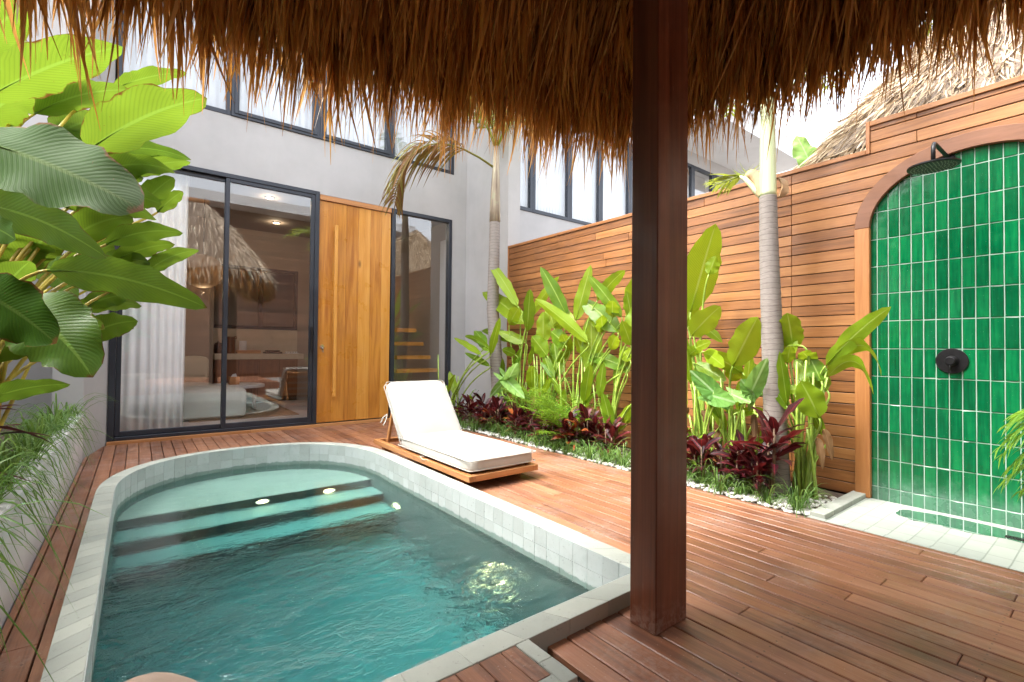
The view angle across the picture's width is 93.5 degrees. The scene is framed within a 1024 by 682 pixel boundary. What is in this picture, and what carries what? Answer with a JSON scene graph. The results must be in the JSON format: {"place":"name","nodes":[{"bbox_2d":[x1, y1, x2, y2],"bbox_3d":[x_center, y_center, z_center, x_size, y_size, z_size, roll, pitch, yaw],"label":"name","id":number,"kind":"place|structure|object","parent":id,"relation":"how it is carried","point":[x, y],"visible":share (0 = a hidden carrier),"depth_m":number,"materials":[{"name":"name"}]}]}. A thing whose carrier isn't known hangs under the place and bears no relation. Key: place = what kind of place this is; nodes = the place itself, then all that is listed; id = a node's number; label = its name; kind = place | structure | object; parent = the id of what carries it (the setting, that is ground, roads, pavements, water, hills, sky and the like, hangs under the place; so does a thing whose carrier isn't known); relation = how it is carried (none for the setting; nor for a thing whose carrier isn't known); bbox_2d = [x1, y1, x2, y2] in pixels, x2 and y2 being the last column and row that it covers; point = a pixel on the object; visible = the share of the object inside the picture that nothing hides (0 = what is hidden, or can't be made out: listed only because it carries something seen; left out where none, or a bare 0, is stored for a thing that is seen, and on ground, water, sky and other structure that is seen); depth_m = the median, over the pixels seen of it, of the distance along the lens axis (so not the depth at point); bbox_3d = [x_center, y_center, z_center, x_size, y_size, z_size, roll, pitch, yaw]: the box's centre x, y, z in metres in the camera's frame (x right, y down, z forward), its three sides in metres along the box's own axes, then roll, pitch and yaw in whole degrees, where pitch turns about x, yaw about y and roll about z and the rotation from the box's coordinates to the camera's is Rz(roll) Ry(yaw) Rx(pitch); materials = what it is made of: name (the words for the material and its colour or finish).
{"place":"outdoors","nodes":[
{"label":"outdoors","id":0,"kind":"place"},
{"bbox_2d":[124,672,197,681],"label":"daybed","id":1,"kind":"object","parent":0,"point":[160,677],"visible":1,"depth_m":0.88,"materials":[{"name":"beige fabric"}]},
{"bbox_2d":[40,442,629,681],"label":"swimming pool","id":2,"kind":"structure","parent":0,"point":[599,570],"depth_m":2.50,"materials":[{"name":"tile"}]},
{"bbox_2d":[92,464,589,681],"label":"water","id":3,"kind":"structure","parent":2,"relation":"in","point":[307,573],"depth_m":2.45,"materials":[{"name":"liquid"}]},
{"bbox_2d":[440,646,549,681],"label":"hatch cover","id":4,"kind":"object","parent":2,"relation":"in","point":[514,664],"visible":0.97,"depth_m":1.49,"materials":[{"name":"brown wood"}]},
{"bbox_2d":[394,240,445,383],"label":"staircase","id":5,"kind":"structure","parent":0,"point":[441,317],"depth_m":8.19,"materials":[{"name":"brown wood"}]},
{"bbox_2d":[0,421,1023,681],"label":"ground","id":6,"kind":"structure","parent":0,"point":[580,679],"depth_m":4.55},
{"bbox_2d":[0,422,38,453],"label":"planter soil","id":7,"kind":"structure","parent":6,"relation":"on","point":[7,430],"depth_m":3.76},
{"bbox_2d":[0,404,50,483],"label":"grass tuft","id":8,"kind":"object","parent":7,"relation":"on","point":[16,430],"visible":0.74,"depth_m":2.15,"materials":[{"name":"green plant"}]},
{"bbox_2d":[0,436,67,545],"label":"hanging grass tuft","id":9,"kind":"object","parent":7,"relation":"on","point":[33,488],"visible":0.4,"depth_m":2.12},
{"bbox_2d":[0,446,68,540],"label":"hanging grass tuft","id":10,"kind":"object","parent":7,"relation":"on","point":[9,482],"visible":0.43,"depth_m":2.23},
{"bbox_2d":[0,447,72,621],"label":"hanging grass tuft","id":11,"kind":"object","parent":7,"relation":"on","point":[29,516],"visible":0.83,"depth_m":1.82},
{"bbox_2d":[0,463,80,547],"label":"hanging grass tuft","id":12,"kind":"object","parent":7,"relation":"on","point":[16,479],"visible":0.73,"depth_m":1.99,"materials":[{"name":"plant"}]},
{"bbox_2d":[0,513,81,631],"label":"hanging grass tuft","id":13,"kind":"object","parent":7,"relation":"on","point":[11,565],"visible":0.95,"depth_m":1.34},
{"bbox_2d":[1,434,81,518],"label":"hanging grass tuft","id":14,"kind":"object","parent":7,"relation":"on","point":[3,449],"visible":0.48,"depth_m":2.46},
{"bbox_2d":[0,438,92,571],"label":"hanging grass tuft","id":15,"kind":"object","parent":7,"relation":"on","point":[6,477],"visible":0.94,"depth_m":1.94,"materials":[{"name":"plant"}]},
{"bbox_2d":[1,417,93,478],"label":"hanging grass tuft","id":16,"kind":"object","parent":7,"relation":"on","point":[30,445],"visible":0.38,"depth_m":2.88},
{"bbox_2d":[0,416,98,476],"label":"hanging grass tuft","id":17,"kind":"object","parent":7,"relation":"on","point":[32,426],"visible":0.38,"depth_m":3.19,"materials":[{"name":"plant"}]},
{"bbox_2d":[0,499,104,661],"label":"hanging grass tuft","id":18,"kind":"object","parent":7,"relation":"on","point":[9,532],"visible":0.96,"depth_m":1.40,"materials":[{"name":"plant"}]},
{"bbox_2d":[0,427,111,506],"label":"hanging grass tuft","id":19,"kind":"object","parent":7,"relation":"on","point":[40,448],"visible":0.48,"depth_m":2.62,"materials":[{"name":"plant"}]},
{"bbox_2d":[0,122,143,346],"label":"paddle leaf plant","id":20,"kind":"object","parent":7,"relation":"on","point":[49,165],"visible":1,"depth_m":1.53,"materials":[{"name":"green plant"}]},
{"bbox_2d":[0,0,198,430],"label":"paddle leaf plant","id":21,"kind":"object","parent":7,"relation":"on","point":[49,88],"visible":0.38,"depth_m":2.61,"materials":[{"name":"green plant"}]},
{"bbox_2d":[0,83,206,402],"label":"paddle leaf plant","id":22,"kind":"object","parent":7,"relation":"on","point":[134,117],"visible":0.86,"depth_m":1.87,"materials":[{"name":"green plant"}]},
{"bbox_2d":[0,414,82,632],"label":"planter wall","id":23,"kind":"structure","parent":6,"relation":"on","point":[27,558],"depth_m":2.29,"materials":[{"name":"paint"}]},
{"bbox_2d":[0,0,466,460],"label":"villa","id":24,"kind":"object","parent":6,"relation":"on","point":[350,257],"visible":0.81,"depth_m":6.82,"materials":[{"name":"grey paint"}]},
{"bbox_2d":[114,173,188,430],"bbox_3d":[-4.124,-0.495,5.538,0.642,3.100,0.057,1,-1,-38],"label":"curtain","id":25,"kind":"object","parent":24,"relation":"hanging from","point":[152,368],"visible":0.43,"depth_m":5.57,"materials":[{"name":"fabric"}]},
{"bbox_2d":[117,10,230,115],"bbox_3d":[-3.830,-3.812,5.542,1.064,2.158,0.090,1,-1,-38],"label":"window","id":26,"kind":"structure","parent":24,"relation":"in","point":[227,111],"depth_m":5.67,"materials":[{"name":"grey metal"}]},
{"bbox_2d":[124,1,226,109],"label":"curtain","id":27,"kind":"object","parent":24,"relation":"hanging from","point":[215,97],"visible":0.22,"depth_m":5.61,"materials":[{"name":"fabric"}]},
{"bbox_2d":[184,382,212,386],"bbox_3d":[-5.497,0.769,7.427,1.570,0.648,1.007,1,-1,-38],"label":"sofa","id":28,"kind":"object","parent":24,"relation":"on","point":[195,383],"visible":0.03,"depth_m":7.48,"materials":[{"name":"fabric"}]},
{"bbox_2d":[184,356,208,381],"bbox_3d":[-5.158,0.449,7.790,0.440,0.428,0.180,1,-1,-38],"label":"pillow","id":29,"kind":"object","parent":28,"relation":"on","point":[196,368],"visible":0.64,"depth_m":7.75,"materials":[{"name":"fabric"}]},
{"bbox_2d":[187,199,222,287],"bbox_3d":[-4.606,-1.456,7.199,0.540,1.330,0.540,1,-1,-38],"label":"pendant lamp","id":30,"kind":"object","parent":24,"relation":"hanging from","point":[204,270],"visible":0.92,"depth_m":7.03,"materials":[{"name":"beige"}]},
{"bbox_2d":[107,165,319,441],"bbox_3d":[-3.445,-0.466,5.794,2.126,3.096,0.150,1,-1,-38],"label":"sliding door","id":31,"kind":"structure","parent":24,"relation":"in","point":[115,344],"depth_m":5.79,"materials":[{"name":"grey metal"}]},
{"bbox_2d":[188,402,298,421],"bbox_3d":[-4.283,1.087,7.501,1.370,0.010,1.880,1,-1,-38],"label":"rug","id":32,"kind":"object","parent":24,"relation":"on","point":[269,409],"visible":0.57,"depth_m":7.33,"materials":[{"name":"fabric"}]},
{"bbox_2d":[183,385,245,420],"bbox_3d":[-4.284,0.865,6.844,0.828,0.457,0.733,1,-1,-38],"label":"ottoman","id":33,"kind":"object","parent":32,"relation":"on","point":[202,402],"visible":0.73,"depth_m":6.56,"materials":[{"name":"fabric"}]},
{"bbox_2d":[213,382,264,408],"bbox_3d":[-4.448,0.894,7.743,0.840,0.399,0.840,1,-1,-38],"label":"coffee table","id":34,"kind":"object","parent":32,"relation":"on","point":[252,385],"visible":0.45,"depth_m":7.71,"materials":[{"name":"white paint"}]},
{"bbox_2d":[214,264,297,329],"bbox_3d":[-4.871,-0.813,9.178,1.466,1.171,0.080,1,-1,-38],"label":"window","id":35,"kind":"structure","parent":24,"relation":"in","point":[261,270],"depth_m":9.21,"materials":[{"name":"grey metal"}]},
{"bbox_2d":[213,353,303,402],"bbox_3d":[-4.690,0.671,8.889,1.445,0.879,0.564,1,-1,-38],"label":"kitchen counter","id":36,"kind":"object","parent":24,"relation":"on","point":[276,374],"visible":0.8,"depth_m":8.79,"materials":[{"name":"beige stone"}]},
{"bbox_2d":[215,360,236,380],"bbox_3d":[-4.987,0.512,8.416,0.328,0.352,0.019,1,-1,-38],"label":"cabinet door","id":37,"kind":"structure","parent":36,"relation":"in","point":[231,364],"depth_m":8.43,"materials":[{"name":"brown wood"}]},
{"bbox_2d":[238,360,258,379],"bbox_3d":[-4.720,0.518,8.623,0.323,0.352,0.019,1,-1,-38],"label":"cabinet door","id":38,"kind":"structure","parent":36,"relation":"in","point":[247,369],"depth_m":8.62,"materials":[{"name":"brown wood"}]},
{"bbox_2d":[259,360,278,378],"bbox_3d":[-4.456,0.524,8.828,0.323,0.352,0.019,1,-1,-38],"label":"cabinet door","id":39,"kind":"structure","parent":36,"relation":"in","point":[268,369],"depth_m":8.82,"materials":[{"name":"brown wood"}]},
{"bbox_2d":[279,360,297,378],"bbox_3d":[-4.193,0.530,9.032,0.318,0.352,0.019,1,-1,-38],"label":"cabinet door","id":40,"kind":"structure","parent":36,"relation":"in","point":[287,368],"depth_m":9.02,"materials":[{"name":"brown wood"}]},
{"bbox_2d":[239,36,311,129],"bbox_3d":[-3.064,-3.733,6.268,1.017,2.280,0.034,1,-1,-38],"label":"curtain","id":41,"kind":"object","parent":24,"relation":"hanging from","point":[276,113],"visible":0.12,"depth_m":6.24,"materials":[{"name":"fabric"}]},
{"bbox_2d":[231,50,320,138],"bbox_3d":[-2.989,-3.793,6.172,1.034,2.158,0.102,1,-1,-38],"label":"window","id":42,"kind":"structure","parent":24,"relation":"in","point":[235,111],"depth_m":6.08,"materials":[{"name":"grey metal"}]},
{"bbox_2d":[106,412,458,446],"bbox_3d":[-2.525,1.135,6.421,4.415,0.062,0.053,1,-1,-38],"label":"threshold board","id":43,"kind":"object","parent":24,"relation":"attached to","point":[160,439],"visible":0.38,"depth_m":5.78,"materials":[{"name":"brown wood"}]},
{"bbox_2d":[316,200,390,422],"bbox_3d":[-2.181,-0.391,6.733,1.012,2.980,0.135,1,-1,-38],"label":"front door","id":44,"kind":"structure","parent":24,"relation":"in","point":[355,242],"depth_m":6.73,"materials":[{"name":"brown wood"}]},
{"bbox_2d":[327,73,384,149],"bbox_3d":[-2.253,-3.715,6.898,1.022,2.280,0.033,1,-1,-38],"label":"curtain","id":45,"kind":"object","parent":24,"relation":"hanging from","point":[367,139],"visible":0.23,"depth_m":6.94,"materials":[{"name":"fabric"}]},
{"bbox_2d":[320,70,392,157],"bbox_3d":[-2.176,-3.775,6.803,1.020,2.158,0.102,1,-1,-38],"label":"window","id":46,"kind":"structure","parent":24,"relation":"in","point":[387,152],"depth_m":6.78,"materials":[{"name":"grey metal"}]},
{"bbox_2d":[388,208,451,416],"bbox_3d":[-1.394,-0.410,7.396,1.012,3.065,0.090,1,-1,-38],"label":"window","id":47,"kind":"structure","parent":24,"relation":"in","point":[405,213],"depth_m":7.42,"materials":[{"name":"grey metal"}]},
{"bbox_2d":[395,89,448,169],"bbox_3d":[-1.428,-3.696,7.537,1.043,2.280,0.034,1,-1,-38],"label":"curtain","id":48,"kind":"object","parent":24,"relation":"hanging from","point":[402,139],"visible":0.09,"depth_m":7.44,"materials":[{"name":"fabric"}]},
{"bbox_2d":[392,97,454,174],"bbox_3d":[-1.364,-3.756,7.456,1.060,2.158,0.090,1,-1,-38],"label":"window","id":49,"kind":"structure","parent":24,"relation":"in","point":[449,171],"depth_m":7.47,"materials":[{"name":"grey metal"}]},
{"bbox_2d":[215,268,293,326],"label":"garden wall","id":50,"kind":"structure","parent":6,"relation":"on","point":[278,295],"depth_m":10.39,"materials":[{"name":"wood"}]},
{"bbox_2d":[380,97,519,426],"bbox_3d":[-0.446,-1.136,6.289,2.522,4.702,1.864,1,-1,-16],"label":"palm tree","id":51,"kind":"object","parent":6,"relation":"on","point":[493,285],"visible":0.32,"depth_m":6.47,"materials":[{"name":"plant"}]},
{"bbox_2d":[373,380,537,483],"bbox_3d":[-0.616,0.762,4.442,0.707,0.713,1.815,1,-1,-38],"label":"sun lounger","id":52,"kind":"object","parent":6,"relation":"on","point":[430,432],"visible":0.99,"depth_m":4.34,"materials":[{"name":"fabric"}]},
{"bbox_2d":[464,95,520,414],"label":"party wall","id":53,"kind":"structure","parent":6,"relation":"on","point":[479,176],"depth_m":7.46,"materials":[{"name":"grey paint"}]},
{"bbox_2d":[0,0,1023,635],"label":"thatched pavilion","id":54,"kind":"structure","parent":6,"relation":"on","point":[652,78],"depth_m":1.89,"materials":[{"name":"plant"}]},
{"bbox_2d":[520,127,632,242],"bbox_3d":[0.451,-2.144,11.323,5.680,6.920,3.500,1,-1,-38],"label":"neighbouring villa","id":55,"kind":"object","parent":6,"relation":"on","point":[535,223],"visible":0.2,"depth_m":10.16,"materials":[{"name":"grey paint"}]},
{"bbox_2d":[520,129,527,206],"bbox_3d":[0.124,-3.637,9.578,0.491,2.300,0.023,1,-1,-38],"label":"curtain","id":56,"kind":"object","parent":55,"relation":"hanging from","point":[523,189],"visible":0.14,"depth_m":9.66,"materials":[{"name":"fabric"}]},
{"bbox_2d":[520,127,532,211],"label":"window","id":57,"kind":"structure","parent":55,"relation":"in","point":[529,208],"depth_m":9.59,"materials":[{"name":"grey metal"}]},
{"bbox_2d":[536,132,564,216],"bbox_3d":[0.741,-3.623,10.057,1.011,2.300,0.023,1,-1,-38],"label":"curtain","id":58,"kind":"object","parent":55,"relation":"hanging from","point":[551,200],"visible":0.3,"depth_m":10.13,"materials":[{"name":"fabric"}]},
{"bbox_2d":[532,135,569,220],"bbox_3d":[0.806,-3.664,9.973,1.028,2.216,0.090,1,-1,-38],"label":"window","id":59,"kind":"structure","parent":55,"relation":"in","point":[567,173],"depth_m":10.20,"materials":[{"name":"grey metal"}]},
{"bbox_2d":[572,133,594,222],"bbox_3d":[1.530,-3.605,10.669,0.930,2.300,0.023,1,-1,-38],"label":"curtain","id":60,"kind":"object","parent":55,"relation":"hanging from","point":[583,204],"visible":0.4,"depth_m":10.70,"materials":[{"name":"fabric"}]},
{"bbox_2d":[570,128,600,224],"bbox_3d":[1.595,-3.646,10.586,0.968,2.216,0.090,1,-1,-38],"label":"window","id":61,"kind":"structure","parent":55,"relation":"in","point":[598,165],"depth_m":10.81,"materials":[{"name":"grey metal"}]},
{"bbox_2d":[603,146,624,219],"bbox_3d":[2.319,-3.587,11.281,1.012,2.300,0.023,1,-1,-38],"label":"curtain","id":62,"kind":"object","parent":55,"relation":"hanging from","point":[614,203],"visible":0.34,"depth_m":11.34,"materials":[{"name":"fabric"}]},
{"bbox_2d":[601,140,629,220],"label":"window","id":63,"kind":"structure","parent":55,"relation":"in","point":[627,190],"depth_m":11.45,"materials":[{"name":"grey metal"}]},
{"bbox_2d":[687,101,797,197],"bbox_3d":[4.897,-2.100,14.426,5.050,7.020,5.250,1,-1,-38],"label":"villa","id":64,"kind":"object","parent":6,"relation":"on","point":[699,175],"visible":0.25,"depth_m":13.18,"materials":[{"name":"grey paint"}]},
{"bbox_2d":[507,74,1023,493],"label":"timber fence","id":65,"kind":"object","parent":6,"relation":"on","point":[818,206],"visible":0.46,"depth_m":3.87,"materials":[{"name":"brown wood"}]},
{"bbox_2d":[792,136,816,166],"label":"banana plant","id":66,"kind":"object","parent":6,"relation":"on","point":[803,148],"visible":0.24,"depth_m":4.63,"materials":[{"name":"green plant"}]},
{"bbox_2d":[810,491,865,518],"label":"kerb","id":67,"kind":"structure","parent":6,"relation":"on","point":[841,503],"depth_m":3.23,"materials":[{"name":"concrete"}]},
{"bbox_2d":[791,2,1023,169],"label":"thatched pavilion","id":68,"kind":"structure","parent":6,"relation":"on","point":[843,139],"depth_m":4.00,"materials":[{"name":"beige plant"}]},
{"bbox_2d":[807,498,1023,572],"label":"shower floor","id":69,"kind":"structure","parent":6,"relation":"on","point":[878,517],"depth_m":2.82,"materials":[{"name":"tile"}]},
{"bbox_2d":[896,510,1023,542],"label":"puddle","id":70,"kind":"object","parent":69,"relation":"on","point":[965,525],"visible":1,"depth_m":2.96,"materials":[{"name":"liquid"}]},
{"bbox_2d":[990,409,1023,498],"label":"feathery palm","id":71,"kind":"object","parent":69,"relation":"on","point":[1018,417],"visible":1,"depth_m":2.60,"materials":[{"name":"plant"}]},
{"bbox_2d":[854,123,1023,529],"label":"shower niche","id":72,"kind":"object","parent":6,"relation":"on","point":[939,262],"visible":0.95,"depth_m":3.19,"materials":[{"name":"green tile"}]},
{"bbox_2d":[907,142,961,174],"bbox_3d":[2.678,-1.144,3.021,0.544,0.190,0.252,1,-1,-38],"label":"rain shower","id":73,"kind":"object","parent":72,"relation":"attached to","point":[935,165],"visible":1,"depth_m":2.92,"materials":[{"name":"black metal"}]},
{"bbox_2d":[935,348,968,372],"bbox_3d":[2.856,0.130,3.137,0.076,0.164,0.164,1,-1,-38],"label":"shower valve","id":74,"kind":"object","parent":72,"relation":"attached to","point":[951,360],"visible":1,"depth_m":3.14,"materials":[{"name":"black metal"}]},
{"bbox_2d":[458,415,844,516],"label":"soil","id":75,"kind":"structure","parent":0,"point":[835,494],"depth_m":3.67,"materials":[{"name":"soil"}]},
{"bbox_2d":[438,318,500,414],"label":"heliconia plant","id":76,"kind":"object","parent":75,"relation":"on","point":[479,338],"visible":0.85,"depth_m":6.47,"materials":[{"name":"green plant"}]},
{"bbox_2d":[483,395,510,432],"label":"croton plant","id":77,"kind":"object","parent":75,"relation":"on","point":[496,403],"visible":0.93,"depth_m":5.98,"materials":[{"name":"red plant"}]},
{"bbox_2d":[489,363,524,424],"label":"elephant ear plant","id":78,"kind":"object","parent":75,"relation":"on","point":[508,381],"visible":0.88,"depth_m":5.87,"materials":[{"name":"green plant"}]},
{"bbox_2d":[482,268,558,427],"bbox_3d":[-0.070,0.050,6.245,0.369,2.276,1.651,1,-1,-38],"label":"heliconia plant","id":79,"kind":"object","parent":75,"relation":"on","point":[510,310],"visible":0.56,"depth_m":6.13,"materials":[{"name":"green plant"}]},
{"bbox_2d":[497,377,612,444],"bbox_3d":[0.482,0.780,5.465,1.226,0.742,1.455,1,-1,-18],"label":"feathery palm","id":80,"kind":"object","parent":75,"relation":"on","point":[548,410],"visible":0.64,"depth_m":5.11,"materials":[{"name":"plant"}]},
{"bbox_2d":[521,267,589,436],"bbox_3d":[0.506,0.159,5.585,0.311,2.048,1.106,1,-1,-38],"label":"heliconia plant","id":81,"kind":"object","parent":75,"relation":"on","point":[557,316],"visible":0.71,"depth_m":5.59,"materials":[{"name":"green plant"}]},
{"bbox_2d":[547,407,586,448],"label":"croton plant","id":82,"kind":"object","parent":75,"relation":"on","point":[573,414],"visible":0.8,"depth_m":4.97,"materials":[{"name":"red plant"}]},
{"bbox_2d":[541,265,624,445],"bbox_3d":[0.784,0.178,5.250,0.416,2.004,1.250,1,-1,-38],"label":"heliconia plant","id":83,"kind":"object","parent":75,"relation":"on","point":[600,318],"visible":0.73,"depth_m":5.19,"materials":[{"name":"green plant"}]},
{"bbox_2d":[572,403,604,449],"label":"croton plant","id":84,"kind":"object","parent":75,"relation":"on","point":[586,411],"visible":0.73,"depth_m":4.95,"materials":[{"name":"red plant"}]},
{"bbox_2d":[580,279,631,450],"bbox_3d":[1.013,0.258,4.924,0.299,1.836,0.727,1,-1,-38],"label":"heliconia plant","id":85,"kind":"object","parent":75,"relation":"on","point":[607,408],"visible":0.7,"depth_m":4.90,"materials":[{"name":"green plant"}]},
{"bbox_2d":[588,415,630,452],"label":"croton plant","id":86,"kind":"object","parent":75,"relation":"on","point":[610,429],"visible":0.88,"depth_m":4.71,"materials":[{"name":"red plant"}]},
{"bbox_2d":[461,419,836,515],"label":"pebbles","id":87,"kind":"object","parent":75,"relation":"on","point":[745,498],"visible":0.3,"depth_m":3.64,"materials":[{"name":"gravel"}]},
{"bbox_2d":[687,434,722,478],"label":"croton plant","id":88,"kind":"object","parent":75,"relation":"on","point":[699,445],"visible":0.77,"depth_m":3.85,"materials":[{"name":"red plant"}]},
{"bbox_2d":[687,224,727,470],"bbox_3d":[1.698,0.089,4.207,0.340,2.161,0.514,1,-1,-38],"label":"heliconia plant","id":89,"kind":"object","parent":75,"relation":"on","point":[704,261],"visible":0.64,"depth_m":4.20,"materials":[{"name":"green plant"}]},
{"bbox_2d":[690,370,734,458],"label":"elephant ear plant","id":90,"kind":"object","parent":75,"relation":"on","point":[712,391],"visible":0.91,"depth_m":3.95,"materials":[{"name":"green plant"}]},
{"bbox_2d":[704,436,735,482],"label":"croton plant","id":91,"kind":"object","parent":75,"relation":"on","point":[718,446],"visible":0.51,"depth_m":3.81,"materials":[{"name":"red plant"}]},
{"bbox_2d":[687,460,754,500],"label":"grass tuft","id":92,"kind":"object","parent":75,"relation":"on","point":[721,488],"visible":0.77,"depth_m":3.58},
{"bbox_2d":[693,317,763,482],"bbox_3d":[1.844,0.494,3.980,0.303,1.345,0.727,1,-1,-27],"label":"heliconia plant","id":93,"kind":"object","parent":75,"relation":"on","point":[744,343],"visible":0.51,"depth_m":3.94,"materials":[{"name":"green plant"}]},
{"bbox_2d":[710,429,756,483],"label":"croton plant","id":94,"kind":"object","parent":75,"relation":"on","point":[739,458],"visible":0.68,"depth_m":3.66,"materials":[{"name":"red plant"}]},
{"bbox_2d":[725,358,768,483],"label":"elephant ear plant","id":95,"kind":"object","parent":75,"relation":"on","point":[752,385],"visible":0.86,"depth_m":3.68,"materials":[{"name":"green plant"}]},
{"bbox_2d":[724,442,781,494],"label":"croton plant","id":96,"kind":"object","parent":75,"relation":"on","point":[758,455],"visible":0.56,"depth_m":3.53,"materials":[{"name":"red plant"}]},
{"bbox_2d":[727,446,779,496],"bbox_3d":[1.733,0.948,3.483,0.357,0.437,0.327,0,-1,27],"label":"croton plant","id":97,"kind":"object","parent":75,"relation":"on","point":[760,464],"visible":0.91,"depth_m":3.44,"materials":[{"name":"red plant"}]},
{"bbox_2d":[731,481,786,507],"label":"grass tuft","id":98,"kind":"object","parent":75,"relation":"on","point":[766,498],"visible":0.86,"depth_m":3.35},
{"bbox_2d":[727,398,811,493],"bbox_3d":[1.837,0.741,3.420,0.570,0.699,0.510,0,-1,20],"label":"croton plant","id":99,"kind":"object","parent":75,"relation":"on","point":[770,429],"visible":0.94,"depth_m":3.41,"materials":[{"name":"red plant"}]},
{"bbox_2d":[755,471,829,510],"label":"grass tuft","id":100,"kind":"object","parent":75,"relation":"on","point":[796,493],"visible":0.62,"depth_m":3.25,"materials":[{"name":"plant"}]},
{"bbox_2d":[773,481,828,517],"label":"grass tuft","id":101,"kind":"object","parent":75,"relation":"on","point":[796,505],"visible":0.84,"depth_m":3.19,"materials":[{"name":"plant"}]},
{"bbox_2d":[702,18,932,496],"bbox_3d":[1.917,-0.809,3.785,2.493,3.988,2.130,1,-1,-38],"label":"palm tree","id":102,"kind":"object","parent":75,"relation":"on","point":[761,183],"visible":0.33,"depth_m":3.63,"materials":[{"name":"plant"}]},
{"bbox_2d":[753,307,890,499],"bbox_3d":[2.156,0.474,3.433,0.268,1.372,0.929,1,-1,-38],"label":"heliconia plant","id":103,"kind":"object","parent":75,"relation":"on","point":[813,373],"visible":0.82,"depth_m":3.42,"materials":[{"name":"green plant"}]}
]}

